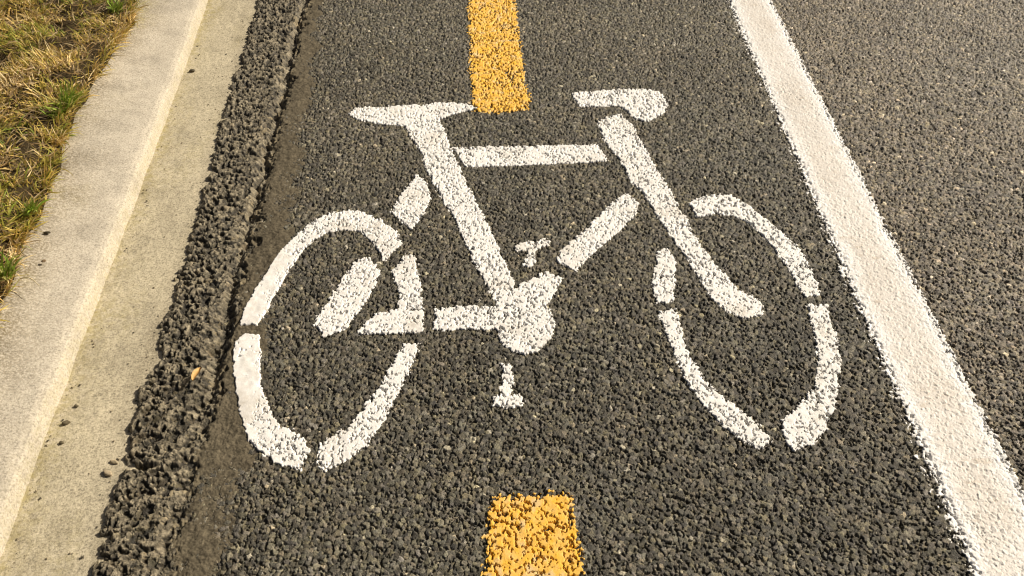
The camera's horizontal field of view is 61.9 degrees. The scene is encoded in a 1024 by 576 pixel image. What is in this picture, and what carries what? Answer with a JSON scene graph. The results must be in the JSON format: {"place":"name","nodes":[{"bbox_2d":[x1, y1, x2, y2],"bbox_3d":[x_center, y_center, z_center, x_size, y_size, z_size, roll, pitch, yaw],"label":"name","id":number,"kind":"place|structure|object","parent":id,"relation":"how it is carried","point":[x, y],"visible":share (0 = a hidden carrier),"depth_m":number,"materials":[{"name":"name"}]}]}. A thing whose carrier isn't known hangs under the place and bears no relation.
{"place":"outdoors","nodes":[
{"label":"outdoors","id":0,"kind":"place"},
{"bbox_2d":[0,0,149,327],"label":"verge","id":1,"kind":"structure","parent":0,"point":[25,148],"depth_m":1.78,"materials":[{"name":"plant"}]},
{"bbox_2d":[0,246,22,280],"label":"grass tuft","id":2,"kind":"object","parent":1,"relation":"on","point":[10,269],"visible":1,"depth_m":1.33,"materials":[{"name":"green plant"}]},
{"bbox_2d":[16,197,51,217],"bbox_3d":[-0.819,-0.141,1.452,0.050,0.031,0.052,4,43,5],"label":"grass tuft","id":3,"kind":"object","parent":1,"relation":"on","point":[28,208],"visible":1,"depth_m":1.46,"materials":[{"name":"green plant"}]},
{"bbox_2d":[39,99,71,118],"bbox_3d":[-0.890,-0.348,1.669,0.063,0.037,0.060,-19,46,-20],"label":"grass tuft","id":4,"kind":"object","parent":1,"relation":"on","point":[58,110],"visible":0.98,"depth_m":1.68,"materials":[{"name":"green plant"}]},
{"bbox_2d":[34,77,86,109],"bbox_3d":[-0.883,-0.388,1.695,0.095,0.062,0.096,31,51,29],"label":"grass tuft","id":5,"kind":"object","parent":1,"relation":"on","point":[66,99],"visible":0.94,"depth_m":1.70,"materials":[{"name":"green plant"}]},
{"bbox_2d":[106,0,125,13],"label":"grass tuft","id":6,"kind":"object","parent":1,"relation":"on","point":[118,7],"visible":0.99,"depth_m":2.02,"materials":[{"name":"green plant"}]},
{"bbox_2d":[92,0,973,575],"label":"bike lane","id":7,"kind":"structure","parent":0,"point":[632,446],"depth_m":1.32,"materials":[{"name":"grey asphalt"}]},
{"bbox_2d":[99,0,326,575],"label":"silt","id":8,"kind":"object","parent":7,"relation":"on","point":[224,443],"visible":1,"depth_m":1.33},
{"bbox_2d":[191,367,200,379],"bbox_3d":[-0.469,0.127,1.270,0.011,0.006,0.024,0,43,0],"label":"dry leaf","id":9,"kind":"object","parent":8,"relation":"on","point":[195,372],"visible":1,"depth_m":1.27,"materials":[{"name":"orange plant"}]},
{"bbox_2d":[465,0,531,113],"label":"lane marking","id":10,"kind":"object","parent":7,"relation":"on","point":[498,94],"visible":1,"depth_m":2.00,"materials":[{"name":"yellow paint"}]},
{"bbox_2d":[480,489,585,575],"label":"lane marking","id":11,"kind":"object","parent":7,"relation":"on","point":[523,559],"visible":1,"depth_m":1.08,"materials":[{"name":"yellow paint"}]},
{"bbox_2d":[232,88,841,471],"bbox_3d":[0.047,-0.094,1.528,0.970,0.011,1.035,0,43,0],"label":"bicycle symbol","id":12,"kind":"object","parent":7,"relation":"on","point":[803,425],"visible":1,"depth_m":1.44,"materials":[{"name":"white paint"}]},
{"bbox_2d":[726,0,1023,575],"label":"edge line","id":13,"kind":"object","parent":7,"relation":"on","point":[962,450],"visible":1,"depth_m":1.36,"materials":[{"name":"white paint"}]},
{"bbox_2d":[769,0,1023,491],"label":"road","id":14,"kind":"structure","parent":0,"point":[923,100],"depth_m":1.74,"materials":[{"name":"grey asphalt"}]},
{"label":"ground","id":15,"kind":"structure","parent":0,"visible":0},
{"bbox_2d":[0,0,207,557],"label":"kerb","id":16,"kind":"structure","parent":15,"relation":"on","point":[121,122],"depth_m":1.49,"materials":[{"name":"concrete"}]},
{"bbox_2d":[0,0,256,575],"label":"gutter","id":17,"kind":"object","parent":15,"relation":"on","point":[60,520],"visible":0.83,"depth_m":1.35,"materials":[{"name":"concrete"}]},
{"bbox_2d":[61,420,70,425],"bbox_3d":[-0.640,0.193,1.224,0.011,0.006,0.008,0,43,0],"label":"pebble","id":18,"kind":"object","parent":17,"relation":"on","point":[66,422],"visible":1,"depth_m":1.22,"materials":[{"name":"stone"}]},
{"bbox_2d":[103,470,111,475],"bbox_3d":[-0.550,0.252,1.161,0.014,0.007,0.010,0,43,0],"label":"pebble","id":19,"kind":"object","parent":17,"relation":"on","point":[107,473],"visible":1,"depth_m":1.16,"materials":[{"name":"stone"}]},
{"bbox_2d":[14,12,249,567],"bbox_3d":[-0.668,-0.291,1.745,0.131,0.004,2.049,-4,43,-4],"label":"grit","id":20,"kind":"object","parent":17,"relation":"on","point":[46,558],"visible":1,"depth_m":1.38,"materials":[{"name":"gravel"}]}
]}

